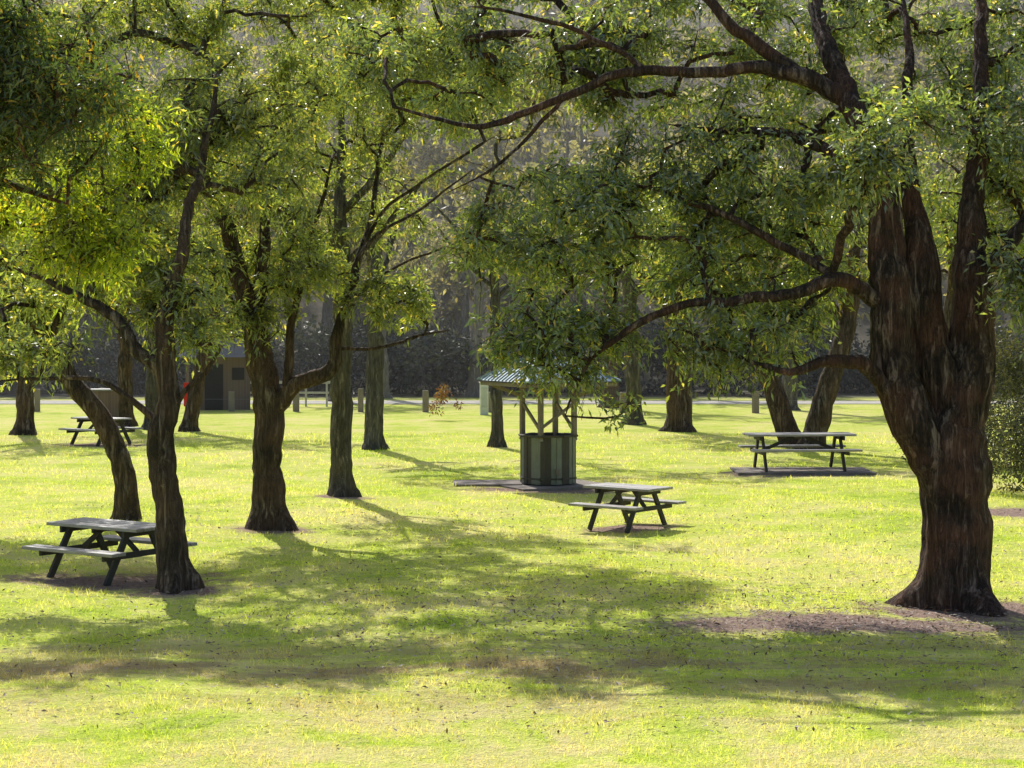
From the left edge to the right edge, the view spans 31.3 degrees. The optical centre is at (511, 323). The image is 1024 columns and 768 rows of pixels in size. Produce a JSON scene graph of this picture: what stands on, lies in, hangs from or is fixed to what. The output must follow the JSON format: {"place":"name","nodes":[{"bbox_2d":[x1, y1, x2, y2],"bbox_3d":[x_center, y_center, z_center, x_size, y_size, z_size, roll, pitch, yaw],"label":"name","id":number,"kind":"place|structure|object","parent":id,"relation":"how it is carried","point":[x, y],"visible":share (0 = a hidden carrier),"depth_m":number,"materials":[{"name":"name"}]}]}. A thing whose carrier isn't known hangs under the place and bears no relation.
{"place":"outdoors","nodes":[
{"label":"outdoors","id":0,"kind":"place"},
{"bbox_2d":[0,400,880,403],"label":"park road","id":1,"kind":"structure","parent":0,"point":[504,402],"depth_m":82.53,"materials":[{"name":"grey asphalt"}]},
{"bbox_2d":[0,0,1023,767],"bbox_3d":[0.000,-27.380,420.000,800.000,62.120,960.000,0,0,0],"label":"ground","id":2,"kind":"structure","parent":0,"point":[468,420],"depth_m":23.60,"materials":[{"name":"green plant"}]},
{"bbox_2d":[0,206,94,435],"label":"gum tree","id":3,"kind":"object","parent":2,"relation":"on","point":[24,424],"visible":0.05,"depth_m":58.74,"materials":[{"name":"brown plant"}]},
{"bbox_2d":[0,104,182,520],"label":"wattle tree","id":4,"kind":"object","parent":2,"relation":"on","point":[94,407],"visible":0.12,"depth_m":32.84,"materials":[{"name":"green plant"}]},
{"bbox_2d":[0,0,199,232],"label":"overhanging tree","id":5,"kind":"object","parent":2,"relation":"on","point":[28,80],"visible":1,"depth_m":16.04,"materials":[{"name":"green plant"}]},
{"bbox_2d":[58,416,142,445],"bbox_3d":[-12.249,3.222,54.499,1.802,0.832,1.737,0,0,35],"label":"picnic table","id":6,"kind":"object","parent":2,"relation":"on","point":[82,419],"visible":0.62,"depth_m":54.42,"materials":[{"name":"grey wood"}]},
{"bbox_2d":[0,63,201,303],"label":"overhanging tree","id":7,"kind":"object","parent":2,"relation":"on","point":[103,243],"visible":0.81,"depth_m":17.57,"materials":[{"name":"green plant"}]},
{"bbox_2d":[93,388,118,416],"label":"brick barbecue","id":8,"kind":"object","parent":2,"relation":"on","point":[109,398],"visible":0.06,"depth_m":68.61,"materials":[{"name":"brick"}]},
{"bbox_2d":[21,517,196,585],"bbox_3d":[-5.801,3.291,26.401,1.819,0.813,1.704,0,0,33],"label":"picnic table","id":9,"kind":"object","parent":2,"relation":"on","point":[127,532],"visible":0.86,"depth_m":26.18,"materials":[{"name":"grey wood"}]},
{"bbox_2d":[72,216,176,426],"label":"gum tree","id":10,"kind":"object","parent":2,"relation":"on","point":[125,382],"visible":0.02,"depth_m":63.79,"materials":[{"name":"brown plant"}]},
{"bbox_2d":[111,199,215,429],"bbox_3d":[-12.166,-0.709,62.013,5.445,8.822,4.780,0,0,-21],"label":"gum tree","id":11,"kind":"object","parent":2,"relation":"on","point":[151,389],"visible":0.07,"depth_m":61.79,"materials":[{"name":"grey plant"}]},
{"bbox_2d":[0,0,354,593],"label":"wattle tree","id":12,"kind":"object","parent":2,"relation":"on","point":[176,570],"visible":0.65,"depth_m":25.92,"materials":[{"name":"green plant"}]},
{"bbox_2d":[184,383,189,405],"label":"red sign","id":13,"kind":"object","parent":2,"relation":"on","point":[186,385],"visible":0.28,"depth_m":65.43,"materials":[{"name":"metal"}]},
{"bbox_2d":[178,338,249,409],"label":"brick amenities block","id":14,"kind":"structure","parent":2,"relation":"on","point":[221,382],"depth_m":75.95,"materials":[{"name":"beige brick"}]},
{"bbox_2d":[150,177,287,431],"bbox_3d":[-9.627,-0.718,60.949,5.247,8.836,4.800,0,0,0],"label":"gum tree","id":15,"kind":"object","parent":2,"relation":"on","point":[190,420],"visible":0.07,"depth_m":60.78,"materials":[{"name":"green plant"}]},
{"bbox_2d":[250,381,329,406],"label":"rail fence","id":16,"kind":"object","parent":2,"relation":"on","point":[326,392],"visible":0.27,"depth_m":78.96,"materials":[{"name":"paint"}]},
{"bbox_2d":[93,0,549,530],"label":"wattle tree","id":17,"kind":"object","parent":2,"relation":"on","point":[271,396],"visible":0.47,"depth_m":31.89,"materials":[{"name":"green plant"}]},
{"bbox_2d":[273,190,392,401],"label":"gum tree","id":18,"kind":"object","parent":2,"relation":"on","point":[329,247],"visible":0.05,"depth_m":83.72,"materials":[{"name":"green plant"}]},
{"bbox_2d":[251,0,472,496],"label":"gum tree","id":19,"kind":"object","parent":2,"relation":"on","point":[341,482],"visible":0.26,"depth_m":37.91,"materials":[{"name":"green plant"}]},
{"bbox_2d":[305,40,454,449],"bbox_3d":[-3.609,-2.251,52.425,5.693,11.904,4.947,0,0,-44],"label":"gum tree","id":20,"kind":"object","parent":2,"relation":"on","point":[374,439],"visible":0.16,"depth_m":51.99,"materials":[{"name":"green plant"}]},
{"bbox_2d":[330,182,445,398],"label":"gum tree","id":21,"kind":"object","parent":2,"relation":"on","point":[386,388],"visible":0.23,"depth_m":87.78,"materials":[{"name":"green plant"}]},
{"bbox_2d":[428,385,468,413],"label":"rust shrub","id":22,"kind":"object","parent":2,"relation":"on","point":[440,397],"visible":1,"depth_m":67.94,"materials":[{"name":"orange plant"}]},
{"bbox_2d":[419,175,511,396],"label":"gum tree","id":23,"kind":"object","parent":2,"relation":"on","point":[473,386],"visible":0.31,"depth_m":89.79,"materials":[{"name":"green plant"}]},
{"bbox_2d":[479,382,487,414],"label":"electrical cabinet","id":24,"kind":"object","parent":2,"relation":"on","point":[483,399],"visible":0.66,"depth_m":71.84,"materials":[{"name":"metal"}]},
{"bbox_2d":[453,480,521,486],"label":"concrete slab","id":25,"kind":"structure","parent":2,"relation":"on","point":[486,483],"depth_m":40.21,"materials":[{"name":"grey concrete"}]},
{"bbox_2d":[0,0,1023,389],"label":"distant forest","id":26,"kind":"object","parent":2,"relation":"on","point":[564,122],"visible":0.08,"depth_m":115.61,"materials":[{"name":"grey plant"}]},
{"bbox_2d":[0,300,1023,398],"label":"undergrowth","id":27,"kind":"object","parent":2,"relation":"on","point":[441,359],"visible":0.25,"depth_m":92.48,"materials":[{"name":"green plant"}]},
{"bbox_2d":[0,501,1023,766],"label":"fallen leaves","id":28,"kind":"object","parent":2,"relation":"on","point":[1010,615],"visible":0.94,"depth_m":21.83,"materials":[{"name":"brown plant"}]},
{"bbox_2d":[422,40,613,446],"bbox_3d":[0.257,-2.301,53.762,6.384,12.003,4.896,0,0,0],"label":"gum tree","id":29,"kind":"object","parent":2,"relation":"on","point":[497,439],"visible":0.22,"depth_m":53.49,"materials":[{"name":"green plant"}]},
{"bbox_2d":[34,388,1014,412],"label":"timber fence","id":30,"kind":"object","parent":2,"relation":"on","point":[425,400],"visible":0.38,"depth_m":74.17,"materials":[{"name":"wood"}]},
{"bbox_2d":[477,354,620,490],"bbox_3d":[0.800,2.132,40.500,2.394,3.070,2.381,0,0,-28],"label":"barbecue shelter","id":31,"kind":"object","parent":2,"relation":"on","point":[547,461],"visible":0.66,"depth_m":40.01,"materials":[{"name":"metal"}]},
{"bbox_2d":[541,162,662,407],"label":"gum tree","id":32,"kind":"object","parent":2,"relation":"on","point":[613,359],"visible":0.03,"depth_m":77.71,"materials":[{"name":"brown plant"}]},
{"bbox_2d":[560,139,662,424],"bbox_3d":[3.941,-1.537,65.216,4.560,10.478,3.838,0,0,0],"label":"gum tree","id":33,"kind":"object","parent":2,"relation":"on","point":[632,370],"visible":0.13,"depth_m":64.78,"materials":[{"name":"grey plant"}]},
{"bbox_2d":[568,482,686,532],"bbox_3d":[2.051,3.265,32.399,1.438,0.776,1.621,0,0,38],"label":"picnic table","id":34,"kind":"object","parent":2,"relation":"on","point":[637,490],"visible":0.99,"depth_m":32.27,"materials":[{"name":"grey wood"}]},
{"bbox_2d":[582,153,733,432],"bbox_3d":[5.034,-1.131,61.020,5.828,9.664,5.560,0,0,43],"label":"gum tree","id":35,"kind":"object","parent":2,"relation":"on","point":[679,414],"visible":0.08,"depth_m":60.66,"materials":[{"name":"green plant"}]},
{"bbox_2d":[317,0,1023,616],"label":"eucalyptus tree","id":36,"kind":"object","parent":2,"relation":"on","point":[933,382],"visible":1,"depth_m":24.20,"materials":[{"name":"green plant"}]},
{"bbox_2d":[633,206,727,397],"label":"gum tree","id":37,"kind":"object","parent":2,"relation":"on","point":[690,359],"visible":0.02,"depth_m":87.81,"materials":[{"name":"grey plant"}]},
{"bbox_2d":[635,134,807,444],"bbox_3d":[6.234,-0.963,53.137,5.520,9.335,4.350,0,0,0],"label":"gum tree","id":38,"kind":"object","parent":2,"relation":"on","point":[783,419],"visible":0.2,"depth_m":52.73,"materials":[{"name":"green plant"}]},
{"bbox_2d":[733,162,865,410],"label":"gum tree","id":39,"kind":"object","parent":2,"relation":"on","point":[792,392],"visible":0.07,"depth_m":75.68,"materials":[{"name":"green plant"}]},
{"bbox_2d":[730,467,875,475],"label":"concrete slab","id":40,"kind":"structure","parent":2,"relation":"on","point":[738,471],"depth_m":43.99,"materials":[{"name":"grey concrete"}]},
{"bbox_2d":[738,432,862,471],"bbox_3d":[6.997,3.136,44.600,2.659,0.909,1.902,0,0,-4],"label":"picnic table","id":41,"kind":"object","parent":40,"relation":"on","point":[760,436],"visible":1,"depth_m":44.35,"materials":[{"name":"grey wood"}]},
{"bbox_2d":[771,164,945,448],"bbox_3d":[9.803,-0.468,52.136,5.127,8.337,4.728,0,0,0],"label":"gum tree","id":42,"kind":"object","parent":2,"relation":"on","point":[821,406],"visible":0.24,"depth_m":51.74,"materials":[{"name":"brown plant"}]},
{"bbox_2d":[848,138,1023,341],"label":"gum tree","id":43,"kind":"object","parent":2,"relation":"on","point":[943,260],"visible":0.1,"depth_m":57.88,"materials":[{"name":"green plant"}]},
{"bbox_2d":[866,336,1023,466],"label":"shrub","id":44,"kind":"object","parent":2,"relation":"on","point":[990,436],"visible":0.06,"depth_m":45.71,"materials":[{"name":"green plant"}]},
{"bbox_2d":[987,299,1023,495],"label":"shrub","id":45,"kind":"object","parent":2,"relation":"on","point":[1006,399],"visible":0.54,"depth_m":39.11,"materials":[{"name":"green plant"}]}
]}

